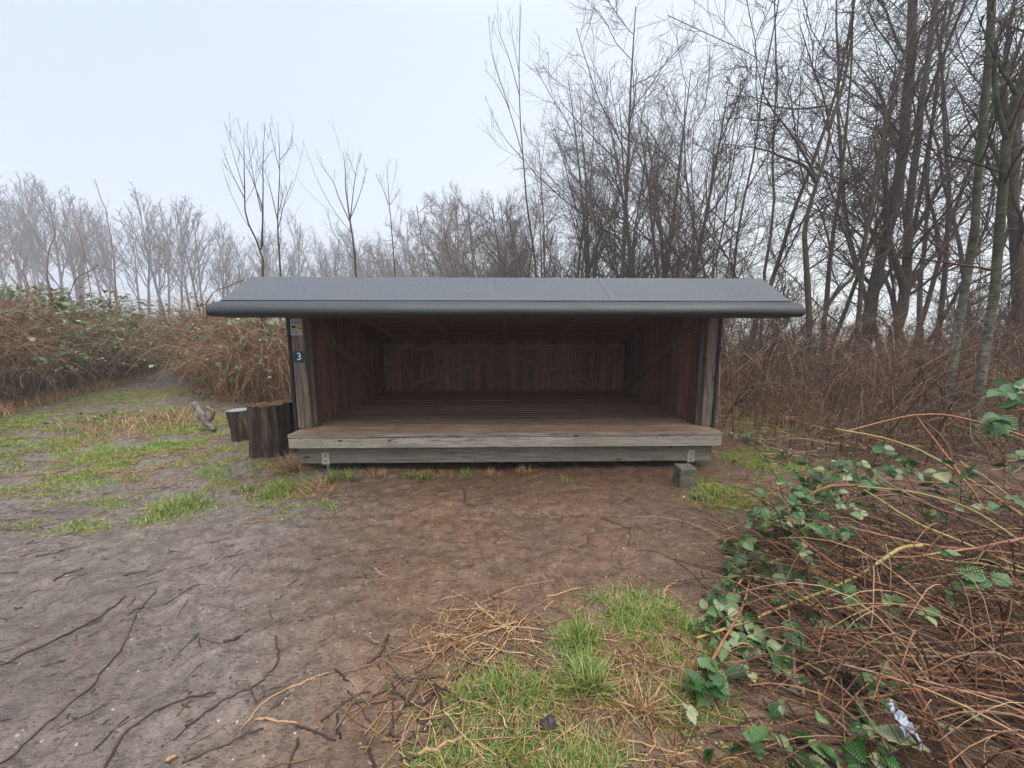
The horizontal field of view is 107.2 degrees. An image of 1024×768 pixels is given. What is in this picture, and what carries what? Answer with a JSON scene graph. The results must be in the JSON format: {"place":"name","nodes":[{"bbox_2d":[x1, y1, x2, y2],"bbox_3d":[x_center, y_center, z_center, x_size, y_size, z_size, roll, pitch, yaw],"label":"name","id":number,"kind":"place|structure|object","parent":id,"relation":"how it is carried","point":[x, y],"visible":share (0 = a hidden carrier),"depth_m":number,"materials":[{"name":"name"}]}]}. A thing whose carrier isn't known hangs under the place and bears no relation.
{"place":"outdoors","nodes":[
{"label":"outdoors","id":0,"kind":"place"},
{"bbox_2d":[0,334,1023,767],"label":"ground","id":1,"kind":"structure","parent":0,"point":[134,684],"depth_m":2.23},
{"bbox_2d":[0,191,44,303],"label":"hazy tree","id":2,"kind":"object","parent":1,"relation":"on","point":[5,229],"visible":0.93,"depth_m":61.29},
{"bbox_2d":[0,169,50,303],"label":"hazy tree","id":3,"kind":"object","parent":1,"relation":"on","point":[26,268],"visible":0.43,"depth_m":74.96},
{"bbox_2d":[0,172,66,301],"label":"hazy tree","id":4,"kind":"object","parent":1,"relation":"on","point":[42,260],"visible":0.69,"depth_m":69.61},
{"bbox_2d":[1,176,73,295],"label":"hazy tree","id":5,"kind":"object","parent":1,"relation":"on","point":[35,279],"visible":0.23,"depth_m":87.17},
{"bbox_2d":[4,179,84,302],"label":"hazy tree","id":6,"kind":"object","parent":1,"relation":"on","point":[57,252],"visible":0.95,"depth_m":58.73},
{"bbox_2d":[0,596,125,665],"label":"stick","id":7,"kind":"object","parent":1,"relation":"on","point":[51,641],"visible":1,"depth_m":1.85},
{"bbox_2d":[34,190,100,302],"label":"hazy tree","id":8,"kind":"object","parent":1,"relation":"on","point":[80,250],"visible":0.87,"depth_m":61.30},
{"bbox_2d":[36,204,106,305],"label":"hazy tree","id":9,"kind":"object","parent":1,"relation":"on","point":[75,257],"visible":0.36,"depth_m":69.59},
{"bbox_2d":[37,184,112,307],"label":"hazy tree","id":10,"kind":"object","parent":1,"relation":"on","point":[79,217],"visible":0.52,"depth_m":74.17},
{"bbox_2d":[0,589,156,763],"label":"stick","id":11,"kind":"object","parent":1,"relation":"on","point":[43,725],"visible":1,"depth_m":1.56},
{"bbox_2d":[0,243,178,406],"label":"bramble thicket","id":12,"kind":"object","parent":1,"relation":"on","point":[33,343],"visible":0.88,"depth_m":8.67,"materials":[{"name":"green plant"}]},
{"bbox_2d":[65,213,129,308],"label":"hazy tree","id":13,"kind":"object","parent":1,"relation":"on","point":[110,261],"visible":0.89,"depth_m":64.31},
{"bbox_2d":[78,202,137,305],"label":"hazy tree","id":14,"kind":"object","parent":1,"relation":"on","point":[103,254],"visible":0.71,"depth_m":68.12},
{"bbox_2d":[101,214,152,312],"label":"hazy tree","id":15,"kind":"object","parent":1,"relation":"on","point":[135,279],"visible":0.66,"depth_m":69.87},
{"bbox_2d":[114,199,169,318],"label":"hazy tree","id":16,"kind":"object","parent":1,"relation":"on","point":[149,275],"visible":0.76,"depth_m":60.58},
{"bbox_2d":[0,369,290,453],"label":"dead grass","id":17,"kind":"structure","parent":1,"relation":"on","point":[49,397],"depth_m":7.43,"materials":[{"name":"plant"}]},
{"bbox_2d":[113,181,187,320],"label":"hazy tree","id":18,"kind":"object","parent":1,"relation":"on","point":[152,273],"visible":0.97,"depth_m":59.10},
{"bbox_2d":[102,691,214,767],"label":"stick","id":19,"kind":"object","parent":1,"relation":"on","point":[126,731],"visible":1,"depth_m":1.45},
{"bbox_2d":[146,206,195,314],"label":"hazy tree","id":20,"kind":"object","parent":1,"relation":"on","point":[169,271],"visible":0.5,"depth_m":73.84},
{"bbox_2d":[137,199,205,316],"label":"hazy tree","id":21,"kind":"object","parent":1,"relation":"on","point":[181,260],"visible":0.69,"depth_m":71.44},
{"bbox_2d":[151,488,222,512],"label":"grass tuft","id":22,"kind":"object","parent":1,"relation":"on","point":[188,500],"visible":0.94,"depth_m":3.36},
{"bbox_2d":[155,193,225,313],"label":"hazy tree","id":23,"kind":"object","parent":1,"relation":"on","point":[195,248],"visible":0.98,"depth_m":57.58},
{"bbox_2d":[178,204,220,309],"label":"hazy tree","id":24,"kind":"object","parent":1,"relation":"on","point":[195,236],"visible":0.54,"depth_m":81.17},
{"bbox_2d":[112,276,291,399],"bbox_3d":[-8.095,-1.542,11.293,14.421,3.184,5.401,5,10,34],"label":"bramble thicket","id":25,"kind":"object","parent":1,"relation":"on","point":[167,334],"visible":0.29,"depth_m":9.27,"materials":[{"name":"brown plant"}]},
{"bbox_2d":[191,401,216,431],"bbox_3d":[-4.612,0.488,5.667,0.452,0.442,0.152,2,8,12],"label":"driftwood root","id":26,"kind":"object","parent":1,"relation":"on","point":[201,413],"visible":1,"depth_m":5.64,"materials":[{"name":"grey wood"}]},
{"bbox_2d":[54,248,356,409],"bbox_3d":[-7.435,-1.679,9.240,10.356,3.880,6.307,4,9,26],"label":"dry stem patch","id":27,"kind":"object","parent":1,"relation":"on","point":[271,389],"visible":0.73,"depth_m":7.97,"materials":[{"name":"brown plant"}]},
{"bbox_2d":[198,227,239,319],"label":"hazy tree","id":28,"kind":"object","parent":1,"relation":"on","point":[220,254],"visible":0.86,"depth_m":61.19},
{"bbox_2d":[185,635,279,726],"bbox_3d":[-1.136,1.276,1.636,0.142,0.033,0.444,1,8,10],"label":"stick","id":29,"kind":"object","parent":1,"relation":"on","point":[228,697],"visible":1,"depth_m":1.57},
{"bbox_2d":[225,408,248,441],"bbox_3d":[-3.707,0.599,5.245,0.381,0.497,0.326,0,8,-1],"label":"cut log","id":30,"kind":"object","parent":1,"relation":"on","point":[237,418],"visible":0.63,"depth_m":5.12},
{"bbox_2d":[221,114,272,331],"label":"thin sapling","id":31,"kind":"object","parent":1,"relation":"on","point":[261,244],"visible":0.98,"depth_m":8.35,"materials":[{"name":"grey plant"}]},
{"bbox_2d":[247,223,286,323],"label":"hazy tree","id":32,"kind":"object","parent":1,"relation":"on","point":[265,258],"visible":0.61,"depth_m":64.91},
{"bbox_2d":[247,399,298,458],"bbox_3d":[-2.925,0.559,4.680,0.554,0.742,0.567,0,8,-1],"label":"chopping stump","id":33,"kind":"object","parent":1,"relation":"on","point":[271,426],"visible":0.84,"depth_m":4.47,"materials":[{"name":"wood"}]},
{"bbox_2d":[263,116,303,344],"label":"thin sapling","id":34,"kind":"object","parent":1,"relation":"on","point":[278,208],"visible":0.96,"depth_m":8.69,"materials":[{"name":"grey plant"}]},
{"bbox_2d":[251,449,321,476],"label":"grass tuft","id":35,"kind":"object","parent":1,"relation":"on","point":[293,465],"visible":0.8,"depth_m":4.05,"materials":[{"name":"plant"}]},
{"bbox_2d":[277,206,333,276],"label":"hazy tree","id":36,"kind":"object","parent":1,"relation":"on","point":[299,249],"visible":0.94,"depth_m":64.14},
{"bbox_2d":[285,472,344,498],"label":"grass tuft","id":37,"kind":"object","parent":1,"relation":"on","point":[313,489],"visible":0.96,"depth_m":3.61,"materials":[{"name":"plant"}]},
{"bbox_2d":[288,121,365,276],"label":"thin sapling","id":38,"kind":"object","parent":1,"relation":"on","point":[351,231],"visible":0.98,"depth_m":9.01,"materials":[{"name":"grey plant"}]},
{"bbox_2d":[332,218,416,276],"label":"bare bush","id":39,"kind":"object","parent":1,"relation":"on","point":[371,262],"visible":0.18,"depth_m":69.30,"materials":[{"name":"grey plant"}]},
{"bbox_2d":[357,205,474,276],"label":"bare bush","id":40,"kind":"object","parent":1,"relation":"on","point":[415,257],"visible":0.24,"depth_m":66.27,"materials":[{"name":"grey plant"}]},
{"bbox_2d":[288,631,590,767],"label":"broken twigs","id":41,"kind":"object","parent":1,"relation":"on","point":[389,732],"visible":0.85,"depth_m":1.50,"materials":[{"name":"wood"}]},
{"bbox_2d":[0,385,883,543],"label":"turf","id":42,"kind":"structure","parent":1,"relation":"on","point":[160,442],"depth_m":4.36,"materials":[{"name":"plant"}]},
{"bbox_2d":[0,385,888,537],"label":"trodden straw","id":43,"kind":"object","parent":1,"relation":"on","point":[164,449],"visible":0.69,"depth_m":4.52,"materials":[{"name":"plant"}]},
{"bbox_2d":[380,187,514,277],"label":"bare bush","id":44,"kind":"object","parent":1,"relation":"on","point":[430,234],"visible":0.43,"depth_m":53.04,"materials":[{"name":"grey plant"}]},
{"bbox_2d":[393,190,545,277],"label":"bare bush","id":45,"kind":"object","parent":1,"relation":"on","point":[456,250],"visible":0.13,"depth_m":45.21,"materials":[{"name":"grey plant"}]},
{"bbox_2d":[263,638,676,767],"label":"straw heap","id":46,"kind":"object","parent":1,"relation":"on","point":[482,738],"visible":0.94,"depth_m":1.44,"materials":[{"name":"plant"}]},
{"bbox_2d":[334,576,610,730],"bbox_3d":[-0.172,1.248,1.855,1.280,0.048,0.788,-3,8,-18],"label":"straw heap","id":47,"kind":"object","parent":1,"relation":"on","point":[531,639],"visible":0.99,"depth_m":1.88,"materials":[{"name":"plant"}]},
{"bbox_2d":[407,181,560,277],"bbox_3d":[-1.829,-10.805,37.815,17.000,15.309,14.109,-6,10,-38],"label":"bare bush","id":48,"kind":"object","parent":1,"relation":"on","point":[435,258],"visible":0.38,"depth_m":33.91,"materials":[{"name":"grey plant"}]},
{"bbox_2d":[437,188,547,277],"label":"bare tree","id":49,"kind":"object","parent":1,"relation":"on","point":[489,262],"visible":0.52,"depth_m":27.77,"materials":[{"name":"grey plant"}]},
{"bbox_2d":[0,434,999,767],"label":"twig litter","id":50,"kind":"object","parent":1,"relation":"on","point":[314,606],"visible":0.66,"depth_m":2.27,"materials":[{"name":"wood"}]},
{"bbox_2d":[458,650,549,722],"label":"grass tuft","id":51,"kind":"object","parent":1,"relation":"on","point":[501,682],"visible":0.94,"depth_m":1.59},
{"bbox_2d":[205,277,805,469],"bbox_3d":[-0.051,-0.241,5.288,5.370,2.105,3.700,0,8,-1],"label":"lean to shelter","id":52,"kind":"object","parent":1,"relation":"on","point":[418,369],"visible":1,"depth_m":4.25,"materials":[{"name":"wood"}]},
{"bbox_2d":[451,183,562,277],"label":"bare tree","id":53,"kind":"object","parent":1,"relation":"on","point":[514,259],"visible":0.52,"depth_m":24.57,"materials":[{"name":"grey plant"}]},
{"bbox_2d":[0,443,1019,767],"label":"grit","id":54,"kind":"object","parent":1,"relation":"on","point":[360,605],"visible":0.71,"depth_m":2.21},
{"bbox_2d":[460,205,560,277],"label":"bare bush","id":55,"kind":"object","parent":1,"relation":"on","point":[503,251],"visible":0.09,"depth_m":36.31,"materials":[{"name":"grey plant"}]},
{"bbox_2d":[0,371,1023,767],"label":"fallen leaves","id":56,"kind":"object","parent":1,"relation":"on","point":[734,701],"visible":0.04,"depth_m":4.37,"materials":[{"name":"brown plant"}]},
{"bbox_2d":[485,1,559,277],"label":"tall whip","id":57,"kind":"object","parent":1,"relation":"on","point":[535,266],"visible":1,"depth_m":9.23,"materials":[{"name":"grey plant"}]},
{"bbox_2d":[496,103,596,277],"bbox_3d":[2.194,-8.534,23.933,6.906,13.740,7.842,2,8,15],"label":"bare tree","id":58,"kind":"object","parent":1,"relation":"on","point":[528,263],"visible":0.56,"depth_m":23.30,"materials":[{"name":"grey plant"}]},
{"bbox_2d":[440,32,693,277],"bbox_3d":[4.228,-9.294,20.627,11.269,16.222,12.687,8,11,44],"label":"bare tree","id":59,"kind":"object","parent":1,"relation":"on","point":[588,269],"visible":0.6,"depth_m":19.24,"materials":[{"name":"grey plant"}]},
{"bbox_2d":[309,584,843,767],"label":"trodden straw","id":60,"kind":"object","parent":1,"relation":"on","point":[606,712],"visible":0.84,"depth_m":1.57,"materials":[{"name":"plant"}]},
{"bbox_2d":[533,213,620,277],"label":"bare bush","id":61,"kind":"object","parent":1,"relation":"on","point":[560,258],"visible":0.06,"depth_m":30.79,"materials":[{"name":"grey plant"}]},
{"bbox_2d":[554,608,608,653],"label":"grass tuft","id":62,"kind":"object","parent":1,"relation":"on","point":[586,631],"visible":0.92,"depth_m":1.85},
{"bbox_2d":[544,638,634,714],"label":"grass tuft","id":63,"kind":"object","parent":1,"relation":"on","point":[591,675],"visible":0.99,"depth_m":1.60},
{"bbox_2d":[526,122,673,277],"bbox_3d":[4.055,-7.299,19.269,7.251,12.531,7.542,-2,8,-16],"label":"bare tree","id":64,"kind":"object","parent":1,"relation":"on","point":[578,266],"visible":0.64,"depth_m":19.09,"materials":[{"name":"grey plant"}]},
{"bbox_2d":[479,0,761,277],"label":"bare tree","id":65,"kind":"object","parent":1,"relation":"on","point":[618,185],"visible":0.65,"depth_m":17.36,"materials":[{"name":"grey plant"}]},
{"bbox_2d":[606,666,688,747],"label":"grass tuft","id":66,"kind":"object","parent":1,"relation":"on","point":[645,709],"visible":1,"depth_m":1.50,"materials":[{"name":"plant"}]},
{"bbox_2d":[534,601,789,767],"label":"straw heap","id":67,"kind":"object","parent":1,"relation":"on","point":[657,724],"visible":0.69,"depth_m":1.54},
{"bbox_2d":[554,34,792,277],"bbox_3d":[7.589,-7.064,17.357,7.734,12.674,8.942,-7,10,-39],"label":"bare tree","id":68,"kind":"object","parent":1,"relation":"on","point":[661,254],"visible":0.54,"depth_m":16.42,"materials":[{"name":"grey plant"}]},
{"bbox_2d":[672,463,696,487],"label":"footing block","id":69,"kind":"structure","parent":1,"relation":"on","point":[681,471],"depth_m":3.62,"materials":[{"name":"concrete"}]},
{"bbox_2d":[541,17,831,277],"bbox_3d":[8.102,-10.671,20.869,13.267,18.994,13.552,1,8,8],"label":"bare tree","id":70,"kind":"object","parent":1,"relation":"on","point":[643,234],"visible":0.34,"depth_m":20.43,"materials":[{"name":"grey plant"}]},
{"bbox_2d":[660,605,720,639],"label":"grass tuft","id":71,"kind":"object","parent":1,"relation":"on","point":[686,625],"visible":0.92,"depth_m":1.91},
{"bbox_2d":[560,49,823,277],"bbox_3d":[7.557,-7.455,16.698,11.052,13.599,6.796,0,8,-3],"label":"bare tree","id":72,"kind":"object","parent":1,"relation":"on","point":[690,170],"visible":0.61,"depth_m":16.07,"materials":[{"name":"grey plant"}]},
{"bbox_2d":[601,113,820,338],"bbox_3d":[5.782,-3.921,11.533,6.382,7.853,3.924,3,8,18],"label":"bare tree","id":73,"kind":"object","parent":1,"relation":"on","point":[713,243],"visible":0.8,"depth_m":10.95,"materials":[{"name":"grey plant"}]},
{"bbox_2d":[574,0,873,367],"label":"bare tree","id":74,"kind":"object","parent":1,"relation":"on","point":[719,178],"visible":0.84,"depth_m":12.53,"materials":[{"name":"brown plant"}]},
{"bbox_2d":[721,270,816,369],"bbox_3d":[6.769,-1.511,10.794,3.636,3.460,3.046,-7,10,-40],"label":"bare bush","id":75,"kind":"object","parent":1,"relation":"on","point":[764,333],"visible":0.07,"depth_m":10.50,"materials":[{"name":"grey plant"}]},
{"bbox_2d":[706,254,836,395],"bbox_3d":[5.369,-1.199,8.510,2.784,3.468,2.929,-7,11,-42],"label":"bare bush","id":76,"kind":"object","parent":1,"relation":"on","point":[782,276],"visible":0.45,"depth_m":8.08,"materials":[{"name":"brown plant"}]},
{"bbox_2d":[712,164,859,327],"bbox_3d":[19.902,-10.251,30.178,9.920,15.421,11.440,-5,9,-31],"label":"bare tree","id":77,"kind":"object","parent":1,"relation":"on","point":[774,233],"visible":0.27,"depth_m":28.50,"materials":[{"name":"brown plant"}]},
{"bbox_2d":[730,283,854,384],"bbox_3d":[7.259,-1.223,10.065,2.816,3.056,3.393,6,10,39],"label":"bare bush","id":78,"kind":"object","parent":1,"relation":"on","point":[817,309],"visible":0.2,"depth_m":9.39,"materials":[{"name":"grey plant"}]},
{"bbox_2d":[638,445,1023,767],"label":"cane tangle","id":79,"kind":"object","parent":1,"relation":"on","point":[929,682],"visible":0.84,"depth_m":1.80,"materials":[{"name":"plant"}]},
{"bbox_2d":[871,724,930,751],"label":"pale leaf","id":80,"kind":"object","parent":79,"relation":"on","point":[885,731],"visible":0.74,"depth_m":1.35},
{"bbox_2d":[889,699,921,747],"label":"paper litter","id":81,"kind":"object","parent":79,"relation":"on","point":[901,717],"visible":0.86,"depth_m":1.34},
{"bbox_2d":[641,262,1023,480],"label":"undergrowth","id":82,"kind":"object","parent":1,"relation":"on","point":[903,370],"visible":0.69,"depth_m":5.44,"materials":[{"name":"plant"}]},
{"bbox_2d":[651,0,1022,370],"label":"bare tree","id":83,"kind":"object","parent":1,"relation":"on","point":[786,235],"visible":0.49,"depth_m":10.95,"materials":[{"name":"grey plant"}]},
{"bbox_2d":[658,479,1023,767],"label":"dry straw","id":84,"kind":"object","parent":1,"relation":"on","point":[918,753],"visible":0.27,"depth_m":1.68,"materials":[{"name":"plant"}]},
{"bbox_2d":[681,519,1023,736],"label":"bramble bush","id":85,"kind":"object","parent":1,"relation":"on","point":[717,685],"visible":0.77,"depth_m":1.91,"materials":[{"name":"green plant"}]},
{"bbox_2d":[794,296,911,376],"bbox_3d":[10.187,-1.312,11.424,3.016,2.869,2.526,-6,10,-35],"label":"bare bush","id":86,"kind":"object","parent":1,"relation":"on","point":[852,328],"visible":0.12,"depth_m":10.89,"materials":[{"name":"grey plant"}]},
{"bbox_2d":[709,0,1016,396],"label":"bare tree","id":87,"kind":"object","parent":1,"relation":"on","point":[813,175],"visible":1,"depth_m":7.74,"materials":[{"name":"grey plant"}]},
{"bbox_2d":[703,409,1023,767],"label":"bramble bush","id":88,"kind":"object","parent":1,"relation":"on","point":[754,735],"visible":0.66,"depth_m":1.66,"materials":[{"name":"brown plant"}]},
{"bbox_2d":[712,371,1023,482],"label":"fallen brush","id":89,"kind":"object","parent":1,"relation":"on","point":[849,433],"visible":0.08,"depth_m":5.03,"materials":[{"name":"brown plant"}]},
{"bbox_2d":[763,0,977,382],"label":"bare tree","id":90,"kind":"object","parent":1,"relation":"on","point":[828,282],"visible":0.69,"depth_m":8.70,"materials":[{"name":"brown plant"}]},
{"bbox_2d":[723,413,1023,566],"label":"bramble bush","id":91,"kind":"object","parent":1,"relation":"on","point":[892,471],"visible":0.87,"depth_m":2.74,"materials":[{"name":"green plant"}]},
{"bbox_2d":[723,0,1023,349],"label":"bare tree","id":92,"kind":"object","parent":1,"relation":"on","point":[853,288],"visible":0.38,"depth_m":9.65,"materials":[{"name":"brown plant"}]},
{"bbox_2d":[764,0,988,398],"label":"bare tree","id":93,"kind":"object","parent":1,"relation":"on","point":[871,204],"visible":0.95,"depth_m":7.58,"materials":[{"name":"brown plant"}]},
{"bbox_2d":[748,0,1023,357],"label":"bare tree","id":94,"kind":"object","parent":1,"relation":"on","point":[936,269],"visible":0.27,"depth_m":12.42,"materials":[{"name":"brown plant"}]},
{"bbox_2d":[795,0,983,365],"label":"bare tree","id":95,"kind":"object","parent":1,"relation":"on","point":[875,285],"visible":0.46,"depth_m":9.93,"materials":[{"name":"brown plant"}]},
{"bbox_2d":[766,0,1023,360],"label":"bare tree","id":96,"kind":"object","parent":1,"relation":"on","point":[919,310],"visible":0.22,"depth_m":12.66,"materials":[{"name":"brown plant"}]},
{"bbox_2d":[787,0,1023,357],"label":"bare tree","id":97,"kind":"object","parent":1,"relation":"on","point":[983,211],"visible":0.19,"depth_m":10.81,"materials":[{"name":"brown plant"}]},
{"bbox_2d":[798,0,1023,373],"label":"bare tree","id":98,"kind":"object","parent":1,"relation":"on","point":[987,221],"visible":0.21,"depth_m":9.61,"materials":[{"name":"brown plant"}]},
{"bbox_2d":[814,0,1023,376],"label":"bare tree","id":99,"kind":"object","parent":1,"relation":"on","point":[906,282],"visible":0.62,"depth_m":9.43,"materials":[{"name":"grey plant"}]},
{"bbox_2d":[875,291,994,369],"bbox_3d":[11.901,-1.238,10.984,2.490,2.828,2.972,-4,9,-26],"label":"bare bush","id":100,"kind":"object","parent":1,"relation":"on","point":[892,304],"visible":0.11,"depth_m":10.54,"materials":[{"name":"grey plant"}]},
{"bbox_2d":[906,250,1011,364],"bbox_3d":[12.203,-1.460,9.636,3.115,3.688,2.960,0,8,-1],"label":"bare bush","id":101,"kind":"object","parent":1,"relation":"on","point":[971,299],"visible":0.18,"depth_m":9.83,"materials":[{"name":"brown plant"}]},
{"bbox_2d":[909,186,1008,324],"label":"bare tree","id":102,"kind":"object","parent":1,"relation":"on","point":[980,292],"visible":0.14,"depth_m":33.38,"materials":[{"name":"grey plant"}]},
{"bbox_2d":[897,0,1023,452],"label":"pale barked tree","id":103,"kind":"object","parent":1,"relation":"on","point":[1007,128],"visible":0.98,"depth_m":4.19,"materials":[{"name":"grey plant"}]},
{"bbox_2d":[904,0,1023,432],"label":"pale barked tree","id":104,"kind":"object","parent":1,"relation":"on","point":[982,146],"visible":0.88,"depth_m":5.11,"materials":[{"name":"grey plant"}]},
{"bbox_2d":[913,0,1023,378],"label":"bare tree","id":105,"kind":"object","parent":1,"relation":"on","point":[1015,219],"visible":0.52,"depth_m":8.00,"materials":[{"name":"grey plant"}]},
{"bbox_2d":[926,240,1023,399],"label":"bare bush","id":106,"kind":"object","parent":1,"relation":"on","point":[1011,292],"visible":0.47,"depth_m":8.12,"materials":[{"name":"brown plant"}]},
{"bbox_2d":[975,377,1023,505],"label":"bramble bush","id":107,"kind":"object","parent":1,"relation":"on","point":[997,425],"visible":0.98,"depth_m":2.36,"materials":[{"name":"green plant"}]},
{"bbox_2d":[0,0,1023,334],"label":"sky","id":108,"kind":"structure","parent":0,"point":[113,93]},
{"bbox_2d":[360,575,808,767],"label":"grass","id":109,"kind":"structure","parent":0,"point":[584,744],"depth_m":1.51,"materials":[{"name":"plant"}]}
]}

